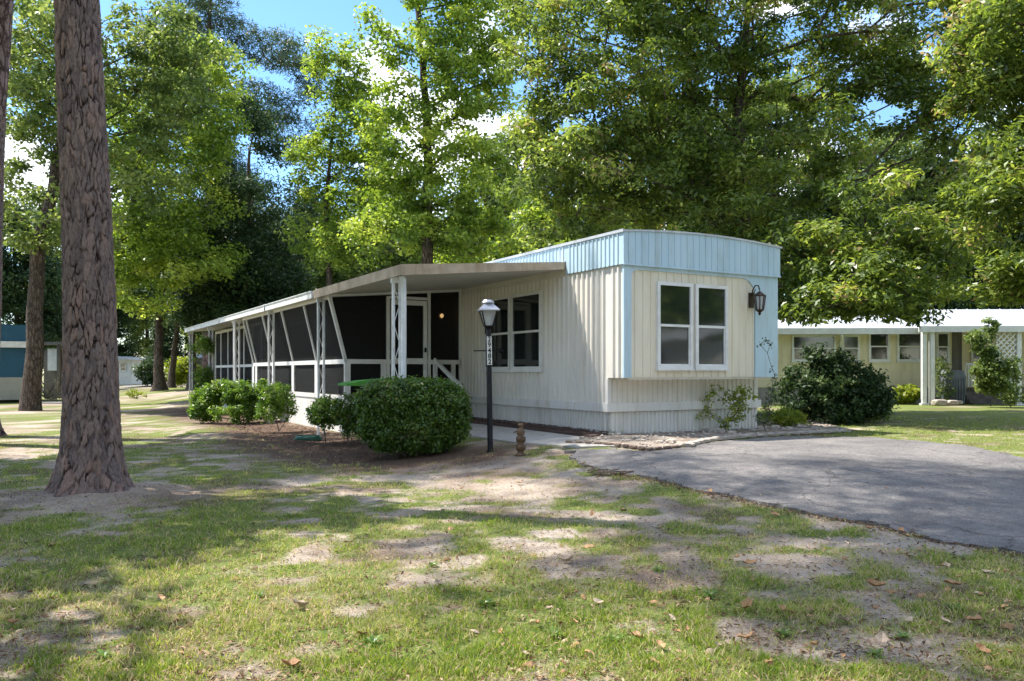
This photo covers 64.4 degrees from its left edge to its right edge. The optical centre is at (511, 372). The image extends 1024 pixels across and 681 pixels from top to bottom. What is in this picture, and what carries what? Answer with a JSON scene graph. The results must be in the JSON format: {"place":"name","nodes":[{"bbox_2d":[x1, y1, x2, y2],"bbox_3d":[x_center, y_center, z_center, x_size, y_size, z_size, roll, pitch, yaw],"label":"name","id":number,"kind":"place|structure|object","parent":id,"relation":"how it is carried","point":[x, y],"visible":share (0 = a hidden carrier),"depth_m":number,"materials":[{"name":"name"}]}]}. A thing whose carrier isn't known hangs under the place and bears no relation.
{"place":"outdoors","nodes":[
{"label":"outdoors","id":0,"kind":"place"},
{"bbox_2d":[44,342,62,397],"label":"open shed","id":1,"kind":"structure","parent":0,"point":[53,359],"depth_m":44.45,"materials":[{"name":"grey wood"}]},
{"bbox_2d":[43,384,185,389],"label":"road","id":2,"kind":"structure","parent":0,"point":[131,386],"depth_m":66.55,"materials":[{"name":"grey asphalt"}]},
{"bbox_2d":[118,356,153,384],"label":"white house","id":3,"kind":"structure","parent":0,"point":[126,376],"depth_m":75.00,"materials":[{"name":"paint"}]},
{"bbox_2d":[120,363,126,371],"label":"window","id":4,"kind":"structure","parent":3,"relation":"in","point":[122,365],"depth_m":74.95,"materials":[{"name":"glass"}]},
{"bbox_2d":[0,373,1023,680],"bbox_3d":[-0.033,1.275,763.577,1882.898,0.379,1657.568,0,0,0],"label":"lawn","id":5,"kind":"structure","parent":0,"point":[154,415],"depth_m":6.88,"materials":[{"name":"green plant"}]},
{"bbox_2d":[0,0,13,435],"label":"pine tree","id":6,"kind":"object","parent":5,"relation":"on","point":[6,13],"visible":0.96,"depth_m":17.97,"materials":[{"name":"brown plant"}]},
{"bbox_2d":[0,324,25,399],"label":"teal cabin","id":7,"kind":"object","parent":5,"relation":"on","point":[12,348],"visible":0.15,"depth_m":37.54,"materials":[{"name":"teal metal"}]},
{"bbox_2d":[1,190,62,368],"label":"woodland tree","id":8,"kind":"object","parent":5,"relation":"on","point":[52,307],"visible":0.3,"depth_m":60.68,"materials":[{"name":"green plant"}]},
{"bbox_2d":[42,377,61,399],"bbox_3d":[-22.636,0.819,40.003,1.537,1.140,0.626,0,0,0],"label":"brush pile","id":9,"kind":"object","parent":5,"relation":"on","point":[56,392],"visible":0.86,"depth_m":39.92,"materials":[{"name":"plant"}]},
{"bbox_2d":[11,187,124,350],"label":"woodland tree","id":10,"kind":"object","parent":5,"relation":"on","point":[56,207],"visible":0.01,"depth_m":76.24,"materials":[{"name":"green plant"}]},
{"bbox_2d":[44,0,134,496],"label":"pine tree","id":11,"kind":"object","parent":5,"relation":"on","point":[90,458],"visible":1,"depth_m":9.13,"materials":[{"name":"brown plant"}]},
{"bbox_2d":[91,649,114,660],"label":"weed","id":12,"kind":"object","parent":5,"relation":"on","point":[103,652],"visible":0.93,"depth_m":4.05,"materials":[{"name":"green plant"}]},
{"bbox_2d":[3,0,246,410],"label":"broadleaf tree","id":13,"kind":"object","parent":5,"relation":"on","point":[35,86],"visible":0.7,"depth_m":29.78,"materials":[{"name":"green plant"}]},
{"bbox_2d":[117,283,143,356],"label":"woodland tree","id":14,"kind":"object","parent":5,"relation":"on","point":[123,319],"visible":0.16,"depth_m":84.92,"materials":[{"name":"green plant"}]},
{"bbox_2d":[125,388,146,398],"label":"garden shrub","id":15,"kind":"object","parent":5,"relation":"on","point":[131,394],"visible":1,"depth_m":41.98,"materials":[{"name":"green plant"}]},
{"bbox_2d":[113,201,180,391],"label":"broadleaf tree","id":16,"kind":"object","parent":5,"relation":"on","point":[159,382],"visible":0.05,"depth_m":53.70,"materials":[{"name":"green plant"}]},
{"bbox_2d":[130,352,168,385],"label":"garden shrub","id":17,"kind":"object","parent":5,"relation":"on","point":[144,369],"visible":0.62,"depth_m":65.47,"materials":[{"name":"green plant"}]},
{"bbox_2d":[119,288,182,357],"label":"woodland tree","id":18,"kind":"object","parent":5,"relation":"on","point":[141,327],"visible":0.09,"depth_m":93.53,"materials":[{"name":"green plant"}]},
{"bbox_2d":[123,188,199,389],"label":"broadleaf tree","id":19,"kind":"object","parent":5,"relation":"on","point":[140,290],"visible":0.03,"depth_m":51.60,"materials":[{"name":"green plant"}]},
{"bbox_2d":[150,314,180,387],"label":"broadleaf tree","id":20,"kind":"object","parent":5,"relation":"on","point":[171,381],"visible":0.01,"depth_m":57.83,"materials":[{"name":"plant"}]},
{"bbox_2d":[145,313,199,367],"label":"woodland tree","id":21,"kind":"object","parent":5,"relation":"on","point":[167,344],"visible":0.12,"depth_m":85.33,"materials":[{"name":"green plant"}]},
{"bbox_2d":[106,31,259,320],"bbox_3d":[-15.521,-6.627,36.375,8.244,16.493,6.767,0,0,39],"label":"broadleaf tree","id":22,"kind":"object","parent":5,"relation":"on","point":[160,234],"visible":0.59,"depth_m":35.58,"materials":[{"name":"green plant"}]},
{"bbox_2d":[164,354,201,386],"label":"garden shrub","id":23,"kind":"object","parent":5,"relation":"on","point":[182,368],"visible":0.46,"depth_m":59.72,"materials":[{"name":"green plant"}]},
{"bbox_2d":[181,352,214,380],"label":"grey house","id":24,"kind":"structure","parent":5,"relation":"on","point":[200,361],"depth_m":88.00,"materials":[{"name":"white metal"}]},
{"bbox_2d":[180,226,254,357],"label":"woodland tree","id":25,"kind":"object","parent":5,"relation":"on","point":[198,345],"visible":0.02,"depth_m":64.19,"materials":[{"name":"green plant"}]},
{"bbox_2d":[115,0,336,372],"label":"pine tree","id":26,"kind":"object","parent":5,"relation":"on","point":[205,8],"visible":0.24,"depth_m":49.35,"materials":[{"name":"green plant"}]},
{"bbox_2d":[186,378,283,424],"bbox_3d":[-7.328,0.798,21.769,2.968,1.298,1.388,0,0,0],"label":"porch shrub","id":27,"kind":"object","parent":5,"relation":"on","point":[242,399],"visible":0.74,"depth_m":21.59,"materials":[{"name":"green plant"}]},
{"bbox_2d":[159,82,336,337],"bbox_3d":[-12.965,-6.429,39.954,8.854,15.446,7.540,0,0,-15],"label":"evergreen tree","id":28,"kind":"object","parent":5,"relation":"on","point":[213,299],"visible":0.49,"depth_m":38.62,"materials":[{"name":"green plant"}]},
{"bbox_2d":[253,382,299,430],"bbox_3d":[-5.367,0.777,18.539,1.037,1.140,0.746,0,0,0],"label":"porch shrub","id":29,"kind":"object","parent":5,"relation":"on","point":[275,408],"visible":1,"depth_m":18.43,"materials":[{"name":"green plant"}]},
{"bbox_2d":[281,657,300,665],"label":"fallen leaf","id":30,"kind":"object","parent":5,"relation":"on","point":[293,661],"visible":1,"depth_m":3.89,"materials":[{"name":"brown plant"}]},
{"bbox_2d":[292,599,308,606],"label":"fallen leaf","id":31,"kind":"object","parent":5,"relation":"on","point":[301,603],"visible":1,"depth_m":4.86,"materials":[{"name":"beige plant"}]},
{"bbox_2d":[293,435,322,440],"bbox_3d":[-4.099,1.325,16.354,0.602,0.127,0.418,0,0,0],"label":"garden hose","id":32,"kind":"object","parent":5,"relation":"on","point":[309,437],"visible":1,"depth_m":16.23,"materials":[{"name":"green rubber"}]},
{"bbox_2d":[278,195,357,290],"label":"woodland tree","id":33,"kind":"object","parent":5,"relation":"on","point":[321,281],"visible":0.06,"depth_m":50.29,"materials":[{"name":"green plant"}]},
{"bbox_2d":[304,393,342,442],"bbox_3d":[-3.557,0.879,15.550,0.857,0.957,0.669,0,0,0],"label":"porch shrub","id":34,"kind":"object","parent":5,"relation":"on","point":[318,415],"visible":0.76,"depth_m":15.44,"materials":[{"name":"green plant"}]},
{"bbox_2d":[326,392,358,444],"bbox_3d":[-3.035,0.850,15.101,0.835,0.987,0.638,0,0,0],"label":"porch shrub","id":35,"kind":"object","parent":5,"relation":"on","point":[346,415],"visible":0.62,"depth_m":15.00,"materials":[{"name":"green plant"}]},
{"bbox_2d":[274,24,415,285],"bbox_3d":[-6.903,-6.545,33.984,5.966,15.704,4.595,0,0,0],"label":"broadleaf tree","id":36,"kind":"object","parent":5,"relation":"on","point":[341,99],"visible":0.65,"depth_m":33.46,"materials":[{"name":"green plant"}]},
{"bbox_2d":[338,378,380,448],"bbox_3d":[-2.472,0.774,14.266,1.040,1.319,0.500,0,0,-30],"label":"green cover","id":37,"kind":"object","parent":5,"relation":"on","point":[354,383],"visible":0.14,"depth_m":13.95,"materials":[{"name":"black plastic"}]},
{"bbox_2d":[361,634,383,646],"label":"weed","id":38,"kind":"object","parent":5,"relation":"on","point":[371,639],"visible":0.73,"depth_m":4.26,"materials":[{"name":"green plant"}]},
{"bbox_2d":[333,182,440,282],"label":"woodland tree","id":39,"kind":"object","parent":5,"relation":"on","point":[396,260],"visible":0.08,"depth_m":47.89,"materials":[{"name":"green plant"}]},
{"bbox_2d":[208,417,613,461],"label":"bark chips","id":40,"kind":"object","parent":5,"relation":"on","point":[512,422],"visible":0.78,"depth_m":15.81,"materials":[{"name":"brown wood"}]},
{"bbox_2d":[351,374,476,457],"bbox_3d":[-1.595,0.718,13.175,2.016,1.381,1.520,0,0,-6],"label":"clipped hedge","id":41,"kind":"object","parent":5,"relation":"on","point":[413,414],"visible":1,"depth_m":12.69,"materials":[{"name":"green plant"}]},
{"bbox_2d":[336,0,529,267],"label":"broadleaf tree","id":42,"kind":"object","parent":5,"relation":"on","point":[477,61],"visible":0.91,"depth_m":30.26,"materials":[{"name":"green plant"}]},
{"bbox_2d":[433,204,508,263],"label":"woodland tree","id":43,"kind":"object","parent":5,"relation":"on","point":[491,258],"visible":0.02,"depth_m":45.04,"materials":[{"name":"green plant"}]},
{"bbox_2d":[475,597,498,607],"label":"weed","id":44,"kind":"object","parent":5,"relation":"on","point":[489,600],"visible":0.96,"depth_m":4.95,"materials":[{"name":"green plant"}]},
{"bbox_2d":[473,300,503,452],"bbox_3d":[-0.354,0.160,12.664,0.480,2.567,0.318,-1,0,-12],"label":"lamp post","id":45,"kind":"object","parent":5,"relation":"on","point":[487,310],"visible":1,"depth_m":12.62,"materials":[{"name":"black metal"}]},
{"bbox_2d":[451,125,550,258],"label":"woodland tree","id":46,"kind":"object","parent":5,"relation":"on","point":[487,202],"visible":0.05,"depth_m":50.69,"materials":[{"name":"green plant"}]},
{"bbox_2d":[0,424,1023,680],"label":"leaf litter","id":47,"kind":"object","parent":5,"relation":"on","point":[334,642],"visible":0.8,"depth_m":4.85,"materials":[{"name":"brown plant"}]},
{"bbox_2d":[513,421,526,455],"bbox_3d":[0.128,0.980,12.024,0.178,0.508,0.179,0,0,-43],"label":"garden ornament","id":48,"kind":"object","parent":5,"relation":"on","point":[520,441],"visible":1,"depth_m":11.98,"materials":[{"name":"brown stone"}]},
{"bbox_2d":[469,418,608,436],"bbox_3d":[0.070,1.094,16.215,0.605,0.131,5.954,0,0,-30],"label":"mulch bed","id":49,"kind":"object","parent":5,"relation":"on","point":[501,424],"visible":0.43,"depth_m":14.93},
{"bbox_2d":[468,423,617,448],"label":"walkway","id":50,"kind":"structure","parent":5,"relation":"on","point":[508,435],"depth_m":13.78,"materials":[{"name":"concrete"}]},
{"bbox_2d":[543,626,562,638],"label":"weed","id":51,"kind":"object","parent":5,"relation":"on","point":[552,628],"visible":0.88,"depth_m":4.40,"materials":[{"name":"green plant"}]},
{"bbox_2d":[487,127,637,258],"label":"woodland tree","id":52,"kind":"object","parent":5,"relation":"on","point":[532,210],"visible":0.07,"depth_m":43.04,"materials":[{"name":"green plant"}]},
{"bbox_2d":[560,555,573,560],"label":"fallen leaf","id":53,"kind":"object","parent":5,"relation":"on","point":[567,558],"visible":1,"depth_m":5.99,"materials":[{"name":"beige plant"}]},
{"bbox_2d":[587,468,633,475],"bbox_3d":[1.228,1.248,10.179,0.585,0.070,0.228,0,0,0],"label":"bark heap","id":54,"kind":"object","parent":5,"relation":"on","point":[598,472],"visible":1,"depth_m":10.15,"materials":[{"name":"brown wood"}]},
{"bbox_2d":[462,229,782,433],"bbox_3d":[-2.615,-0.645,25.095,3.822,4.490,24.895,0,0,-30],"label":"mobile home","id":55,"kind":"object","parent":5,"relation":"on","point":[622,331],"visible":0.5,"depth_m":14.84,"materials":[{"name":"beige metal"}]},
{"bbox_2d":[184,262,565,434],"bbox_3d":[-6.202,-0.228,24.259,3.430,3.655,22.990,0,0,-30],"label":"screened porch","id":56,"kind":"object","parent":55,"relation":"attached to","point":[404,320],"visible":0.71,"depth_m":18.33,"materials":[{"name":"white metal"}]},
{"bbox_2d":[188,335,215,390],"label":"hanging vine","id":57,"kind":"object","parent":56,"relation":"hanging from","point":[206,376],"visible":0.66,"depth_m":28.92,"materials":[{"name":"green plant"}]},
{"bbox_2d":[386,296,427,377],"bbox_3d":[-2.335,-0.595,18.191,0.990,2.190,0.130,0,0,-30],"label":"screen door","id":58,"kind":"structure","parent":56,"relation":"in","point":[411,300],"depth_m":18.20,"materials":[{"name":"white paint"}]},
{"bbox_2d":[481,295,509,371],"bbox_3d":[-0.339,-0.800,17.461,0.075,1.600,1.220,0,0,-30],"label":"window","id":59,"kind":"structure","parent":55,"relation":"in","point":[500,332],"depth_m":17.31,"materials":[{"name":"white paint"}]},
{"bbox_2d":[509,290,542,371],"bbox_3d":[0.274,-0.800,16.405,0.075,1.600,1.220,0,0,-30],"label":"window","id":60,"kind":"structure","parent":55,"relation":"in","point":[526,309],"depth_m":16.38,"materials":[{"name":"white paint"}]},
{"bbox_2d":[655,281,694,369],"bbox_3d":[2.859,-0.800,14.238,0.850,1.540,0.075,0,0,-30],"label":"window","id":61,"kind":"structure","parent":55,"relation":"in","point":[674,300],"depth_m":14.25,"materials":[{"name":"white paint"}]},
{"bbox_2d":[694,284,729,369],"bbox_3d":[3.606,-0.800,14.672,0.820,1.540,0.075,0,0,-30],"label":"window","id":62,"kind":"structure","parent":55,"relation":"in","point":[710,301],"depth_m":14.67,"materials":[{"name":"white paint"}]},
{"bbox_2d":[598,92,752,236],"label":"woodland tree","id":63,"kind":"object","parent":5,"relation":"on","point":[683,227],"visible":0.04,"depth_m":45.31,"materials":[{"name":"green plant"}]},
{"bbox_2d":[698,588,721,599],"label":"weed","id":64,"kind":"object","parent":5,"relation":"on","point":[712,592],"visible":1,"depth_m":5.13,"materials":[{"name":"green plant"}]},
{"bbox_2d":[573,420,852,450],"bbox_3d":[4.199,1.120,14.831,2.544,0.119,7.781,0,0,44],"label":"garden bed","id":65,"kind":"object","parent":5,"relation":"on","point":[651,440],"visible":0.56,"depth_m":13.79,"materials":[{"name":"grey gravel"}]},
{"bbox_2d":[679,443,694,446],"bbox_3d":[2.590,1.077,12.026,0.231,0.062,0.132,0,0,15],"label":"border rock","id":66,"kind":"object","parent":65,"relation":"on","point":[688,444],"visible":0.92,"depth_m":11.96,"materials":[{"name":"stone"}]},
{"bbox_2d":[574,420,848,446],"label":"pebbles","id":67,"kind":"object","parent":65,"relation":"on","point":[651,433],"visible":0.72,"depth_m":14.10,"materials":[{"name":"gravel"}]},
{"bbox_2d":[710,428,724,432],"bbox_3d":[3.747,1.079,14.831,0.270,0.104,0.177,0,0,31],"label":"bed rock","id":68,"kind":"object","parent":65,"relation":"on","point":[718,430],"visible":0.61,"depth_m":14.75,"materials":[{"name":"stone"}]},
{"bbox_2d":[695,383,759,430],"bbox_3d":[3.957,0.649,15.042,1.159,0.912,0.626,0,0,0],"label":"bed shrub","id":69,"kind":"object","parent":65,"relation":"on","point":[736,404],"visible":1,"depth_m":15.00,"materials":[{"name":"green plant"}]},
{"bbox_2d":[753,337,780,431],"bbox_3d":[4.665,0.224,14.849,0.520,1.732,0.386,0,0,0],"label":"bed shrub","id":70,"kind":"object","parent":65,"relation":"on","point":[767,409],"visible":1,"depth_m":14.84,"materials":[{"name":"green plant"}]},
{"bbox_2d":[761,407,810,426],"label":"bed shrub","id":71,"kind":"object","parent":65,"relation":"on","point":[787,416],"visible":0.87,"depth_m":16.37,"materials":[{"name":"green plant"}]},
{"bbox_2d":[741,597,752,608],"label":"fallen leaf","id":72,"kind":"object","parent":5,"relation":"on","point":[747,601],"visible":1,"depth_m":4.84,"materials":[{"name":"brown plant"}]},
{"bbox_2d":[490,0,1018,328],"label":"magnolia tree","id":73,"kind":"object","parent":5,"relation":"on","point":[892,292],"visible":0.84,"depth_m":20.57,"materials":[{"name":"green plant"}]},
{"bbox_2d":[703,68,859,300],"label":"woodland tree","id":74,"kind":"object","parent":5,"relation":"on","point":[755,145],"visible":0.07,"depth_m":48.21,"materials":[{"name":"green plant"}]},
{"bbox_2d":[774,627,793,638],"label":"weed","id":75,"kind":"object","parent":5,"relation":"on","point":[784,633],"visible":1,"depth_m":4.39,"materials":[{"name":"green plant"}]},
{"bbox_2d":[768,342,900,423],"bbox_3d":[6.942,0.256,17.493,2.610,1.835,1.821,0,0,0],"label":"shrub","id":76,"kind":"object","parent":5,"relation":"on","point":[867,393],"visible":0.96,"depth_m":17.15,"materials":[{"name":"green plant"}]},
{"bbox_2d":[777,152,891,313],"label":"woodland tree","id":77,"kind":"object","parent":5,"relation":"on","point":[829,214],"visible":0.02,"depth_m":42.83,"materials":[{"name":"green plant"}]},
{"bbox_2d":[758,315,965,403],"bbox_3d":[12.200,-0.391,31.747,8.080,3.782,6.560,0,0,3],"label":"yellow home","id":78,"kind":"object","parent":5,"relation":"on","point":[894,349],"visible":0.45,"depth_m":28.94,"materials":[{"name":"yellow metal"}]},
{"bbox_2d":[791,335,835,362],"bbox_3d":[10.792,-0.835,29.046,1.586,0.988,0.070,0,0,3],"label":"window","id":79,"kind":"structure","parent":78,"relation":"in","point":[797,340],"depth_m":29.05,"materials":[{"name":"glass"}]},
{"bbox_2d":[842,335,859,362],"bbox_3d":[12.085,-0.835,28.977,0.658,0.988,0.070,0,0,3],"label":"window","id":80,"kind":"structure","parent":78,"relation":"in","point":[850,342],"depth_m":28.98,"materials":[{"name":"white glass"}]},
{"bbox_2d":[868,334,890,362],"bbox_3d":[13.077,-0.897,28.926,0.782,1.112,0.070,0,0,3],"label":"window","id":81,"kind":"structure","parent":78,"relation":"in","point":[878,344],"depth_m":28.93,"materials":[{"name":"glass"}]},
{"bbox_2d":[896,334,920,362],"bbox_3d":[14.123,-0.897,28.870,0.906,1.112,0.070,0,0,3],"label":"window","id":82,"kind":"structure","parent":78,"relation":"in","point":[908,345],"depth_m":28.88,"materials":[{"name":"glass"}]},
{"bbox_2d":[935,332,949,362],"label":"window","id":83,"kind":"structure","parent":78,"relation":"in","point":[942,338],"depth_m":28.81,"materials":[{"name":"white paint"}]},
{"bbox_2d":[863,646,885,658],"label":"weed","id":84,"kind":"object","parent":5,"relation":"on","point":[877,651],"visible":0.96,"depth_m":4.07,"materials":[{"name":"green plant"}]},
{"bbox_2d":[867,578,885,586],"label":"fallen leaf","id":85,"kind":"object","parent":5,"relation":"on","point":[872,582],"visible":1,"depth_m":5.29,"materials":[{"name":"beige plant"}]},
{"bbox_2d":[854,402,901,422],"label":"shrub","id":86,"kind":"object","parent":5,"relation":"on","point":[872,420],"visible":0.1,"depth_m":17.61,"materials":[{"name":"green plant"}]},
{"bbox_2d":[875,631,888,643],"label":"fallen leaf","id":87,"kind":"object","parent":5,"relation":"on","point":[881,637],"visible":1,"depth_m":4.25,"materials":[{"name":"beige plant"}]},
{"bbox_2d":[832,123,944,323],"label":"woodland tree","id":88,"kind":"object","parent":5,"relation":"on","point":[895,148],"visible":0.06,"depth_m":53.73,"materials":[{"name":"green plant"}]},
{"bbox_2d":[892,630,911,639],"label":"weed","id":89,"kind":"object","parent":5,"relation":"on","point":[902,634],"visible":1,"depth_m":4.34,"materials":[{"name":"green plant"}]},
{"bbox_2d":[891,384,920,404],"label":"garden shrub","id":90,"kind":"object","parent":5,"relation":"on","point":[909,394],"visible":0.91,"depth_m":27.82,"materials":[{"name":"green plant"}]},
{"bbox_2d":[931,399,947,405],"bbox_3d":[14.192,1.019,27.000,0.499,0.215,0.326,0,0,0],"label":"yard rock","id":91,"kind":"object","parent":5,"relation":"on","point":[938,402],"visible":0.94,"depth_m":26.85,"materials":[{"name":"stone"}]},
{"bbox_2d":[875,141,1017,323],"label":"woodland tree","id":92,"kind":"object","parent":5,"relation":"on","point":[952,305],"visible":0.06,"depth_m":45.02,"materials":[{"name":"green plant"}]},
{"bbox_2d":[935,353,957,399],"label":"climbing plant","id":93,"kind":"object","parent":5,"relation":"on","point":[941,390],"visible":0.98,"depth_m":27.55,"materials":[{"name":"green plant"}]},
{"bbox_2d":[939,370,965,404],"bbox_3d":[15.095,0.527,27.833,0.660,1.219,0.534,0,0,0],"label":"covered grill","id":94,"kind":"object","parent":5,"relation":"on","point":[958,380],"visible":0.59,"depth_m":27.60,"materials":[{"name":"grey fabric"}]},
{"bbox_2d":[943,579,962,584],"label":"fallen leaf","id":95,"kind":"object","parent":5,"relation":"on","point":[950,581],"visible":1,"depth_m":5.34,"materials":[{"name":"beige plant"}]},
{"bbox_2d":[942,602,964,610],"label":"weed","id":96,"kind":"object","parent":5,"relation":"on","point":[948,605],"visible":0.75,"depth_m":4.85,"materials":[{"name":"green plant"}]},
{"bbox_2d":[914,0,1023,309],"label":"magnolia tree","id":97,"kind":"object","parent":5,"relation":"on","point":[998,25],"visible":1,"depth_m":15.51,"materials":[{"name":"green plant"}]},
{"bbox_2d":[918,309,1023,404],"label":"covered porch","id":98,"kind":"object","parent":5,"relation":"on","point":[1009,341],"visible":0.42,"depth_m":28.48,"materials":[{"name":"white metal"}]},
{"bbox_2d":[970,334,983,361],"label":"window","id":99,"kind":"structure","parent":98,"relation":"in","point":[974,358],"depth_m":30.90,"materials":[{"name":"white paint"}]},
{"bbox_2d":[964,615,982,619],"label":"fallen leaf","id":100,"kind":"object","parent":5,"relation":"on","point":[977,617],"visible":1,"depth_m":4.58,"materials":[{"name":"brown plant"}]},
{"bbox_2d":[941,110,1023,309],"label":"woodland tree","id":101,"kind":"object","parent":5,"relation":"on","point":[1020,236],"visible":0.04,"depth_m":46.96,"materials":[{"name":"green plant"}]},
{"bbox_2d":[976,643,990,652],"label":"fallen leaf","id":102,"kind":"object","parent":5,"relation":"on","point":[981,646],"visible":0.97,"depth_m":4.08,"materials":[{"name":"brown plant"}]},
{"bbox_2d":[963,317,1023,406],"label":"young tree","id":103,"kind":"object","parent":5,"relation":"on","point":[991,373],"visible":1,"depth_m":25.34,"materials":[{"name":"green plant"}]},
{"bbox_2d":[1001,623,1014,629],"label":"fallen leaf","id":104,"kind":"object","parent":5,"relation":"on","point":[1010,626],"visible":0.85,"depth_m":4.52,"materials":[{"name":"brown plant"}]},
{"bbox_2d":[998,365,1023,406],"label":"garden shrub","id":105,"kind":"object","parent":5,"relation":"on","point":[1013,398],"visible":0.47,"depth_m":25.67,"materials":[{"name":"green plant"}]},
{"bbox_2d":[1,0,1023,372],"label":"sky","id":106,"kind":"structure","parent":0,"point":[338,15],"materials":[{"name":"blue"}]},
{"bbox_2d":[564,436,1023,555],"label":"driveway","id":107,"kind":"structure","parent":0,"point":[783,471],"depth_m":9.57,"materials":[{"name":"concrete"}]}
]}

